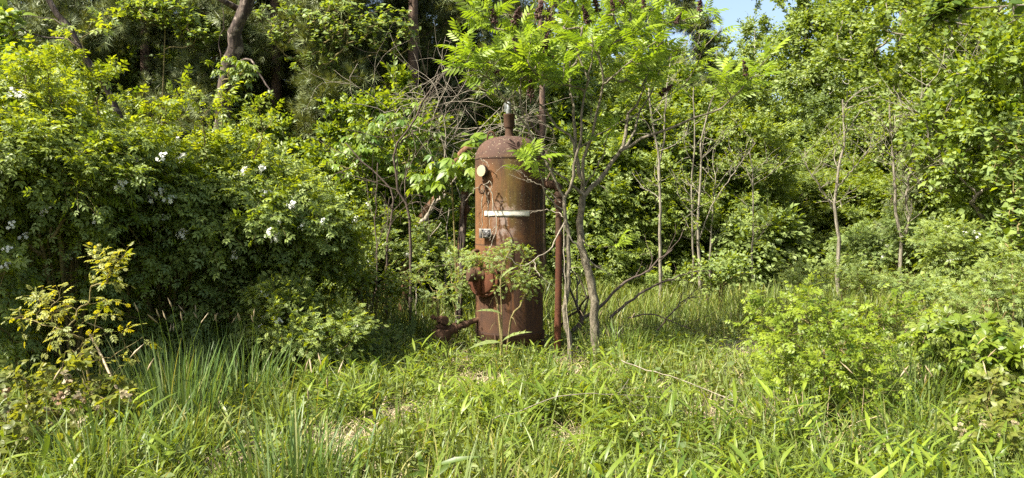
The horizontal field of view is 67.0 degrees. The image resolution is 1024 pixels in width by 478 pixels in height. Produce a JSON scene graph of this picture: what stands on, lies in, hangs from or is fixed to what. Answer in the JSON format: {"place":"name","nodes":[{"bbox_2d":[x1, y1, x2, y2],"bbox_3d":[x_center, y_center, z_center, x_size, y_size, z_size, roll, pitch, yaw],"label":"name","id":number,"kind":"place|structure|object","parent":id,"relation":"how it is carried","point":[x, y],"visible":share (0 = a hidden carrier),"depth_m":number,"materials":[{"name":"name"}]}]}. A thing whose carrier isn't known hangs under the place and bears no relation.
{"place":"outdoors","nodes":[
{"label":"outdoors","id":0,"kind":"place"},
{"bbox_2d":[0,266,1023,477],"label":"ground","id":1,"kind":"structure","parent":0,"point":[558,423],"depth_m":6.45,"materials":[{"name":"green plant"}]},
{"bbox_2d":[0,0,36,302],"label":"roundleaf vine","id":2,"kind":"object","parent":1,"relation":"on","point":[13,13],"visible":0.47,"depth_m":8.45,"materials":[{"name":"green plant"}]},
{"bbox_2d":[4,0,140,105],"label":"pine tree","id":3,"kind":"object","parent":1,"relation":"on","point":[85,22],"visible":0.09,"depth_m":13.02,"materials":[{"name":"green plant"}]},
{"bbox_2d":[1,36,156,297],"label":"understory shrub","id":4,"kind":"object","parent":1,"relation":"on","point":[119,97],"visible":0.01,"depth_m":12.19,"materials":[{"name":"green plant"}]},
{"bbox_2d":[0,341,158,468],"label":"bramble bush","id":5,"kind":"object","parent":1,"relation":"on","point":[14,410],"visible":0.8,"depth_m":4.92,"materials":[{"name":"green plant"}]},
{"bbox_2d":[0,30,161,343],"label":"rose bush","id":6,"kind":"object","parent":1,"relation":"on","point":[42,328],"visible":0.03,"depth_m":7.61,"materials":[{"name":"green plant"}]},
{"bbox_2d":[8,0,155,308],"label":"leaning dead stem","id":7,"kind":"object","parent":1,"relation":"on","point":[62,19],"visible":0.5,"depth_m":10.24,"materials":[{"name":"brown wood"}]},
{"bbox_2d":[1,0,162,98],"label":"pine tree","id":8,"kind":"object","parent":1,"relation":"on","point":[44,4],"visible":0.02,"depth_m":14.34,"materials":[{"name":"green plant"}]},
{"bbox_2d":[1,241,166,402],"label":"golden rose sprays","id":9,"kind":"object","parent":1,"relation":"on","point":[76,313],"visible":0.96,"depth_m":5.54,"materials":[{"name":"yellow plant"}]},
{"bbox_2d":[0,54,218,388],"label":"rose bush","id":10,"kind":"object","parent":1,"relation":"on","point":[117,160],"visible":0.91,"depth_m":6.45,"materials":[{"name":"green plant"}]},
{"bbox_2d":[1,40,75,126],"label":"rose shoot","id":11,"kind":"object","parent":10,"relation":"attached to","point":[27,61],"visible":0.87,"depth_m":6.33,"materials":[{"name":"green plant"}]},
{"bbox_2d":[43,7,128,126],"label":"rose shoot","id":12,"kind":"object","parent":10,"relation":"attached to","point":[98,71],"visible":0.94,"depth_m":6.49,"materials":[{"name":"green plant"}]},
{"bbox_2d":[69,40,157,296],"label":"understory shrub","id":13,"kind":"object","parent":1,"relation":"on","point":[129,56],"visible":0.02,"depth_m":13.55,"materials":[{"name":"green plant"}]},
{"bbox_2d":[20,246,213,330],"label":"rose bush","id":14,"kind":"object","parent":1,"relation":"on","point":[130,305],"visible":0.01,"depth_m":9.85,"materials":[{"name":"green plant"}]},
{"bbox_2d":[5,344,239,477],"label":"grass tuft","id":15,"kind":"object","parent":1,"relation":"on","point":[62,449],"visible":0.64,"depth_m":4.25,"materials":[{"name":"plant"}]},
{"bbox_2d":[65,323,210,396],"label":"grass tuft","id":16,"kind":"object","parent":1,"relation":"on","point":[128,369],"visible":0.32,"depth_m":6.49,"materials":[{"name":"plant"}]},
{"bbox_2d":[3,0,284,276],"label":"pine tree","id":17,"kind":"object","parent":1,"relation":"on","point":[144,39],"visible":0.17,"depth_m":12.63,"materials":[{"name":"green plant"}]},
{"bbox_2d":[5,112,322,367],"bbox_3d":[-3.672,0.141,7.995,2.735,2.808,2.980,2,3,41],"label":"rose bush","id":18,"kind":"object","parent":1,"relation":"on","point":[138,282],"visible":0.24,"depth_m":7.27,"materials":[{"name":"green plant"}]},
{"bbox_2d":[115,0,222,287],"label":"roundleaf vine","id":19,"kind":"object","parent":1,"relation":"on","point":[193,18],"visible":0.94,"depth_m":12.33,"materials":[{"name":"green plant"}]},
{"bbox_2d":[107,299,244,433],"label":"grass tuft","id":20,"kind":"object","parent":1,"relation":"on","point":[184,388],"visible":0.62,"depth_m":5.40,"materials":[{"name":"plant"}]},
{"bbox_2d":[95,0,310,130],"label":"pine tree","id":21,"kind":"object","parent":1,"relation":"on","point":[287,92],"visible":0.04,"depth_m":15.51,"materials":[{"name":"green plant"}]},
{"bbox_2d":[137,305,279,391],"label":"grass tuft","id":22,"kind":"object","parent":1,"relation":"on","point":[215,354],"visible":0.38,"depth_m":6.96,"materials":[{"name":"plant"}]},
{"bbox_2d":[141,44,296,288],"bbox_3d":[-5.230,-0.975,13.805,3.618,5.160,3.281,0,2,12],"label":"understory shrub","id":23,"kind":"object","parent":1,"relation":"on","point":[171,56],"visible":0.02,"depth_m":13.63,"materials":[{"name":"green plant"}]},
{"bbox_2d":[204,54,261,128],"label":"trunk creeper","id":24,"kind":"object","parent":1,"relation":"on","point":[243,68],"visible":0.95,"depth_m":10.28,"materials":[{"name":"green plant"}]},
{"bbox_2d":[209,0,270,299],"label":"leaning snag","id":25,"kind":"object","parent":1,"relation":"on","point":[243,9],"visible":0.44,"depth_m":10.52,"materials":[{"name":"brown plant"}]},
{"bbox_2d":[118,114,369,377],"bbox_3d":[-2.725,0.101,7.934,2.497,2.797,2.740,1,3,33],"label":"rose bush","id":26,"kind":"object","parent":1,"relation":"on","point":[265,218],"visible":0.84,"depth_m":7.40,"materials":[{"name":"green plant"}]},
{"bbox_2d":[123,64,283,158],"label":"rose shoot","id":27,"kind":"object","parent":26,"relation":"attached to","point":[176,103],"visible":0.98,"depth_m":7.22,"materials":[{"name":"green plant"}]},
{"bbox_2d":[187,308,315,423],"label":"grass tuft","id":28,"kind":"object","parent":1,"relation":"on","point":[233,377],"visible":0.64,"depth_m":6.24,"materials":[{"name":"plant"}]},
{"bbox_2d":[134,0,391,142],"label":"pine tree","id":29,"kind":"object","parent":1,"relation":"on","point":[248,35],"visible":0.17,"depth_m":13.00,"materials":[{"name":"green plant"}]},
{"bbox_2d":[160,353,399,477],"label":"grass tuft","id":30,"kind":"object","parent":1,"relation":"on","point":[295,446],"visible":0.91,"depth_m":4.17,"materials":[{"name":"plant"}]},
{"bbox_2d":[202,171,379,357],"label":"rose bush","id":31,"kind":"object","parent":1,"relation":"on","point":[337,272],"visible":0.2,"depth_m":8.04,"materials":[{"name":"green plant"}]},
{"bbox_2d":[240,109,347,291],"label":"understory shrub","id":32,"kind":"object","parent":1,"relation":"on","point":[292,144],"visible":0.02,"depth_m":12.12,"materials":[{"name":"green plant"}]},
{"bbox_2d":[227,264,390,379],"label":"rose bush","id":33,"kind":"object","parent":1,"relation":"on","point":[280,299],"visible":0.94,"depth_m":7.12,"materials":[{"name":"green plant"}]},
{"bbox_2d":[248,0,420,121],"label":"roundleaf vine","id":34,"kind":"object","parent":1,"relation":"on","point":[275,38],"visible":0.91,"depth_m":12.59,"materials":[{"name":"green plant"}]},
{"bbox_2d":[218,0,471,151],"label":"pine tree","id":35,"kind":"object","parent":1,"relation":"on","point":[397,4],"visible":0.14,"depth_m":14.88,"materials":[{"name":"green plant"}]},
{"bbox_2d":[319,316,414,368],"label":"rose bush","id":36,"kind":"object","parent":1,"relation":"on","point":[387,336],"visible":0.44,"depth_m":8.14,"materials":[{"name":"green plant"}]},
{"bbox_2d":[324,243,418,331],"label":"weed bush","id":37,"kind":"object","parent":1,"relation":"on","point":[387,277],"visible":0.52,"depth_m":9.21,"materials":[{"name":"green plant"}]},
{"bbox_2d":[301,90,442,308],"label":"understory shrub","id":38,"kind":"object","parent":1,"relation":"on","point":[343,110],"visible":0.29,"depth_m":11.04,"materials":[{"name":"green plant"}]},
{"bbox_2d":[295,55,457,300],"bbox_3d":[-2.146,-0.655,12.310,2.744,4.531,3.026,2,3,37],"label":"understory shrub","id":39,"kind":"object","parent":1,"relation":"on","point":[401,78],"visible":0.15,"depth_m":12.04,"materials":[{"name":"green plant"}]},
{"bbox_2d":[321,102,444,304],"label":"heart leaf vine","id":40,"kind":"object","parent":1,"relation":"on","point":[365,152],"visible":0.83,"depth_m":10.46,"materials":[{"name":"green plant"}]},
{"bbox_2d":[323,192,457,319],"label":"rose bush","id":41,"kind":"object","parent":1,"relation":"on","point":[420,232],"visible":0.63,"depth_m":10.26,"materials":[{"name":"green plant"}]},
{"bbox_2d":[363,298,432,347],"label":"grass tuft","id":42,"kind":"object","parent":1,"relation":"on","point":[410,330],"visible":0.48,"depth_m":9.02,"materials":[{"name":"plant"}]},
{"bbox_2d":[320,7,502,329],"bbox_3d":[-1.599,-0.628,9.696,3.072,4.220,2.099,1,2,20],"label":"dead shrub","id":43,"kind":"object","parent":1,"relation":"on","point":[405,202],"visible":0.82,"depth_m":9.65,"materials":[{"name":"brown wood"}]},
{"bbox_2d":[267,0,561,201],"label":"pine tree","id":44,"kind":"object","parent":1,"relation":"on","point":[321,91],"visible":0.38,"depth_m":13.21,"materials":[{"name":"green plant"}]},
{"bbox_2d":[310,24,568,272],"bbox_3d":[-1.137,-1.197,11.217,4.184,3.931,3.283,0,2,0],"label":"grey twig tangle","id":45,"kind":"object","parent":44,"relation":"attached to","point":[446,85],"visible":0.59,"depth_m":11.25,"materials":[{"name":"wood"}]},
{"bbox_2d":[375,193,474,310],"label":"understory shrub","id":46,"kind":"object","parent":1,"relation":"on","point":[470,235],"visible":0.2,"depth_m":11.24,"materials":[{"name":"green plant"}]},
{"bbox_2d":[394,244,474,339],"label":"rose sprays","id":47,"kind":"object","parent":1,"relation":"on","point":[418,278],"visible":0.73,"depth_m":8.74,"materials":[{"name":"green plant"}]},
{"bbox_2d":[405,142,478,338],"bbox_3d":[-0.746,0.059,9.272,1.195,2.420,0.759,1,3,23],"label":"young buckeye","id":48,"kind":"object","parent":1,"relation":"on","point":[434,181],"visible":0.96,"depth_m":9.19,"materials":[{"name":"green plant"}]},
{"bbox_2d":[412,110,491,312],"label":"dead shrub","id":49,"kind":"object","parent":1,"relation":"on","point":[429,212],"visible":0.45,"depth_m":10.24,"materials":[{"name":"grey wood"}]},
{"bbox_2d":[429,113,478,291],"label":"understory shrub","id":50,"kind":"object","parent":1,"relation":"on","point":[449,153],"visible":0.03,"depth_m":13.21,"materials":[{"name":"green plant"}]},
{"bbox_2d":[373,0,566,150],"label":"pine tree","id":51,"kind":"object","parent":1,"relation":"on","point":[440,104],"visible":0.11,"depth_m":15.88,"materials":[{"name":"green plant"}]},
{"bbox_2d":[430,102,563,356],"bbox_3d":[-0.218,-0.091,8.660,1.444,2.887,0.811,-1,2,-14],"label":"air tank","id":52,"kind":"object","parent":1,"relation":"on","point":[514,195],"visible":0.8,"depth_m":8.41,"materials":[{"name":"metal"}]},
{"bbox_2d":[447,88,551,211],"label":"understory shrub","id":53,"kind":"object","parent":1,"relation":"on","point":[494,103],"visible":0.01,"depth_m":15.20,"materials":[{"name":"green plant"}]},
{"bbox_2d":[457,237,555,358],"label":"rose sprays","id":54,"kind":"object","parent":1,"relation":"on","point":[469,262],"visible":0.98,"depth_m":7.93,"materials":[{"name":"green plant"}]},
{"bbox_2d":[0,327,1020,477],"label":"dry thatch","id":55,"kind":"object","parent":1,"relation":"on","point":[477,377],"visible":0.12,"depth_m":5.69,"materials":[{"name":"plant"}]},
{"bbox_2d":[0,302,1023,477],"bbox_3d":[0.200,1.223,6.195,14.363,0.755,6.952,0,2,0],"label":"broadleaf weeds","id":56,"kind":"object","parent":1,"relation":"on","point":[916,449],"visible":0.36,"depth_m":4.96,"materials":[{"name":"green plant"}]},
{"bbox_2d":[434,0,612,366],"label":"sumac tree","id":57,"kind":"object","parent":1,"relation":"on","point":[512,54],"visible":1,"depth_m":7.56,"materials":[{"name":"green plant"}]},
{"bbox_2d":[502,0,563,295],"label":"dark stemmed tree","id":58,"kind":"object","parent":1,"relation":"on","point":[542,118],"visible":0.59,"depth_m":13.17,"materials":[{"name":"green plant"}]},
{"bbox_2d":[513,47,693,293],"bbox_3d":[1.760,-1.035,14.585,3.618,5.160,3.281,0,2,-11],"label":"understory shrub","id":59,"kind":"object","parent":1,"relation":"on","point":[559,113],"visible":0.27,"depth_m":13.89,"materials":[{"name":"green plant"}]},
{"bbox_2d":[563,301,686,365],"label":"grass tuft","id":60,"kind":"object","parent":1,"relation":"on","point":[622,341],"visible":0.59,"depth_m":8.15,"materials":[{"name":"plant"}]},
{"bbox_2d":[543,54,736,298],"bbox_3d":[1.899,-0.791,14.293,4.196,4.984,3.506,0,2,3],"label":"understory shrub","id":61,"kind":"object","parent":1,"relation":"on","point":[629,259],"visible":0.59,"depth_m":13.54,"materials":[{"name":"green plant"}]},
{"bbox_2d":[503,0,795,358],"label":"sumac tree","id":62,"kind":"object","parent":1,"relation":"on","point":[646,65],"visible":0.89,"depth_m":8.00,"materials":[{"name":"green plant"}]},
{"bbox_2d":[561,220,742,347],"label":"fallen branch","id":63,"kind":"object","parent":1,"relation":"on","point":[581,316],"visible":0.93,"depth_m":9.27,"materials":[{"name":"wood"}]},
{"bbox_2d":[625,21,701,302],"bbox_3d":[2.332,-1.093,12.131,1.205,4.725,1.266,1,3,22],"label":"thin sapling","id":64,"kind":"object","parent":1,"relation":"on","point":[659,155],"visible":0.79,"depth_m":12.15,"materials":[{"name":"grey plant"}]},
{"bbox_2d":[582,0,753,145],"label":"pine tree","id":65,"kind":"object","parent":1,"relation":"on","point":[685,4],"visible":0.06,"depth_m":20.10,"materials":[{"name":"green plant"}]},
{"bbox_2d":[634,58,751,288],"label":"understory shrub","id":66,"kind":"object","parent":1,"relation":"on","point":[684,103],"visible":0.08,"depth_m":14.95,"materials":[{"name":"green plant"}]},
{"bbox_2d":[665,63,735,292],"bbox_3d":[3.121,-0.790,12.978,1.065,4.310,0.996,0,2,0],"label":"thin sapling","id":67,"kind":"object","parent":1,"relation":"on","point":[688,181],"visible":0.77,"depth_m":13.02,"materials":[{"name":"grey plant"}]},
{"bbox_2d":[672,66,766,301],"bbox_3d":[3.176,-0.686,12.370,1.280,4.120,1.408,-2,3,-43],"label":"thin sapling","id":68,"kind":"object","parent":1,"relation":"on","point":[696,225],"visible":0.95,"depth_m":12.24,"materials":[{"name":"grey plant"}]},
{"bbox_2d":[683,245,762,313],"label":"weed bush","id":69,"kind":"object","parent":1,"relation":"on","point":[726,272],"visible":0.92,"depth_m":10.69,"materials":[{"name":"green plant"}]},
{"bbox_2d":[649,80,809,286],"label":"understory shrub","id":70,"kind":"object","parent":1,"relation":"on","point":[771,189],"visible":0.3,"depth_m":14.95,"materials":[{"name":"green plant"}]},
{"bbox_2d":[690,27,775,138],"bbox_3d":[6.604,-3.488,26.736,4.870,8.636,3.732,0,2,-9],"label":"broadleaf tree","id":71,"kind":"object","parent":1,"relation":"on","point":[728,41],"visible":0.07,"depth_m":26.14,"materials":[{"name":"green plant"}]},
{"bbox_2d":[718,131,792,301],"bbox_3d":[4.038,-0.281,12.842,0.977,3.087,1.198,-1,3,-27],"label":"thin sapling","id":72,"kind":"object","parent":1,"relation":"on","point":[753,215],"visible":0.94,"depth_m":12.75,"materials":[{"name":"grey plant"}]},
{"bbox_2d":[724,0,787,117],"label":"broadleaf tree","id":73,"kind":"object","parent":1,"relation":"on","point":[748,27],"visible":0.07,"depth_m":30.82,"materials":[{"name":"green plant"}]},
{"bbox_2d":[703,200,842,298],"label":"shrub","id":74,"kind":"object","parent":1,"relation":"on","point":[776,235],"visible":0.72,"depth_m":13.15,"materials":[{"name":"green plant"}]},
{"bbox_2d":[756,101,844,235],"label":"understory shrub","id":75,"kind":"object","parent":1,"relation":"on","point":[778,116],"visible":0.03,"depth_m":21.81,"materials":[{"name":"green plant"}]},
{"bbox_2d":[740,0,862,137],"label":"broadleaf tree","id":76,"kind":"object","parent":1,"relation":"on","point":[803,7],"visible":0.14,"depth_m":26.60,"materials":[{"name":"green plant"}]},
{"bbox_2d":[773,75,851,181],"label":"broadleaf tree","id":77,"kind":"object","parent":1,"relation":"on","point":[814,107],"visible":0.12,"depth_m":21.32,"materials":[{"name":"green plant"}]},
{"bbox_2d":[775,150,867,259],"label":"understory shrub","id":78,"kind":"object","parent":1,"relation":"on","point":[805,178],"visible":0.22,"depth_m":16.28,"materials":[{"name":"green plant"}]},
{"bbox_2d":[771,247,886,318],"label":"weed bush","id":79,"kind":"object","parent":1,"relation":"on","point":[857,277],"visible":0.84,"depth_m":9.56,"materials":[{"name":"green plant"}]},
{"bbox_2d":[763,0,896,135],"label":"broadleaf tree","id":80,"kind":"object","parent":1,"relation":"on","point":[809,75],"visible":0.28,"depth_m":24.39,"materials":[{"name":"green plant"}]},
{"bbox_2d":[724,269,948,424],"bbox_3d":[2.493,0.934,5.870,1.750,1.412,1.502,0,2,0],"label":"rose bush","id":81,"kind":"object","parent":1,"relation":"on","point":[822,367],"visible":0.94,"depth_m":5.72,"materials":[{"name":"green plant"}]},
{"bbox_2d":[793,112,888,203],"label":"understory shrub","id":82,"kind":"object","parent":1,"relation":"on","point":[822,145],"visible":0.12,"depth_m":20.27,"materials":[{"name":"green plant"}]},
{"bbox_2d":[780,80,912,300],"bbox_3d":[4.964,-0.599,11.690,1.782,3.639,1.099,2,3,44],"label":"thin sapling","id":83,"kind":"object","parent":1,"relation":"on","point":[834,209],"visible":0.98,"depth_m":11.62,"materials":[{"name":"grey plant"}]},
{"bbox_2d":[800,153,913,280],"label":"understory shrub","id":84,"kind":"object","parent":1,"relation":"on","point":[852,213],"visible":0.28,"depth_m":15.87,"materials":[{"name":"green plant"}]},
{"bbox_2d":[830,81,902,216],"bbox_3d":[9.085,-1.357,18.970,2.722,4.974,3.853,0,2,-2],"label":"broadleaf tree","id":85,"kind":"object","parent":1,"relation":"on","point":[850,145],"visible":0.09,"depth_m":18.91,"materials":[{"name":"green plant"}]},
{"bbox_2d":[821,205,951,292],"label":"rose bush","id":86,"kind":"object","parent":1,"relation":"on","point":[861,238],"visible":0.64,"depth_m":12.13,"materials":[{"name":"green plant"}]},
{"bbox_2d":[829,157,951,280],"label":"understory shrub","id":87,"kind":"object","parent":1,"relation":"on","point":[877,191],"visible":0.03,"depth_m":15.15,"materials":[{"name":"green plant"}]},
{"bbox_2d":[805,0,994,128],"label":"broadleaf tree","id":88,"kind":"object","parent":1,"relation":"on","point":[861,71],"visible":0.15,"depth_m":21.00,"materials":[{"name":"green plant"}]},
{"bbox_2d":[857,96,957,292],"bbox_3d":[6.034,-0.495,11.749,1.323,3.355,1.286,2,3,44],"label":"thin sapling","id":89,"kind":"object","parent":1,"relation":"on","point":[893,164],"visible":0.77,"depth_m":11.85,"materials":[{"name":"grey plant"}]},
{"bbox_2d":[800,362,1023,470],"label":"grass tuft","id":90,"kind":"object","parent":1,"relation":"on","point":[862,422],"visible":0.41,"depth_m":5.06,"materials":[{"name":"plant"}]},
{"bbox_2d":[872,90,952,284],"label":"shrub","id":91,"kind":"object","parent":1,"relation":"on","point":[915,190],"visible":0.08,"depth_m":13.99,"materials":[{"name":"green plant"}]},
{"bbox_2d":[841,0,1008,175],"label":"broadleaf tree","id":92,"kind":"object","parent":1,"relation":"on","point":[911,54],"visible":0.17,"depth_m":17.42,"materials":[{"name":"green plant"}]},
{"bbox_2d":[831,326,1022,422],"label":"grass tuft","id":93,"kind":"object","parent":1,"relation":"on","point":[928,382],"visible":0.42,"depth_m":5.95,"materials":[{"name":"plant"}]},
{"bbox_2d":[863,261,1002,344],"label":"weed bush","id":94,"kind":"object","parent":1,"relation":"on","point":[937,283],"visible":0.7,"depth_m":8.96,"materials":[{"name":"green plant"}]},
{"bbox_2d":[884,115,981,278],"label":"understory shrub","id":95,"kind":"object","parent":1,"relation":"on","point":[927,211],"visible":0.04,"depth_m":13.67,"materials":[{"name":"green plant"}]},
{"bbox_2d":[874,0,1023,220],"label":"broadleaf tree","id":96,"kind":"object","parent":1,"relation":"on","point":[950,38],"visible":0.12,"depth_m":13.71,"materials":[{"name":"green plant"}]},
{"bbox_2d":[880,1,1019,212],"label":"spreading sapling","id":97,"kind":"object","parent":1,"relation":"on","point":[915,111],"visible":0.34,"depth_m":11.27,"materials":[{"name":"green plant"}]},
{"bbox_2d":[885,0,1023,322],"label":"understory shrub","id":98,"kind":"object","parent":1,"relation":"on","point":[969,112],"visible":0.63,"depth_m":10.69,"materials":[{"name":"green plant"}]},
{"bbox_2d":[895,306,1023,401],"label":"bramble bush","id":99,"kind":"object","parent":1,"relation":"on","point":[1007,355],"visible":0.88,"depth_m":6.15,"materials":[{"name":"green plant"}]},
{"bbox_2d":[905,213,1023,327],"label":"rose bush","id":100,"kind":"object","parent":1,"relation":"on","point":[943,247],"visible":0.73,"depth_m":9.41,"materials":[{"name":"green plant"}]},
{"bbox_2d":[910,366,1023,469],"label":"bramble bush","id":101,"kind":"object","parent":1,"relation":"on","point":[997,402],"visible":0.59,"depth_m":5.02,"materials":[{"name":"green plant"}]},
{"bbox_2d":[921,0,1023,35],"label":"overhanging tree","id":102,"kind":"object","parent":1,"relation":"on","point":[941,11],"visible":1,"depth_m":8.28,"materials":[{"name":"green plant"}]},
{"bbox_2d":[933,234,1023,326],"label":"weed bush","id":103,"kind":"object","parent":1,"relation":"on","point":[1006,292],"visible":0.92,"depth_m":7.98,"materials":[{"name":"green plant"}]},
{"bbox_2d":[972,111,1023,331],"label":"edge creeper","id":104,"kind":"object","parent":1,"relation":"on","point":[1015,142],"visible":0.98,"depth_m":8.59,"materials":[{"name":"green plant"}]},
{"bbox_2d":[23,0,1008,118],"label":"sky","id":105,"kind":"structure","parent":0,"point":[740,9],"materials":[{"name":"blue"}]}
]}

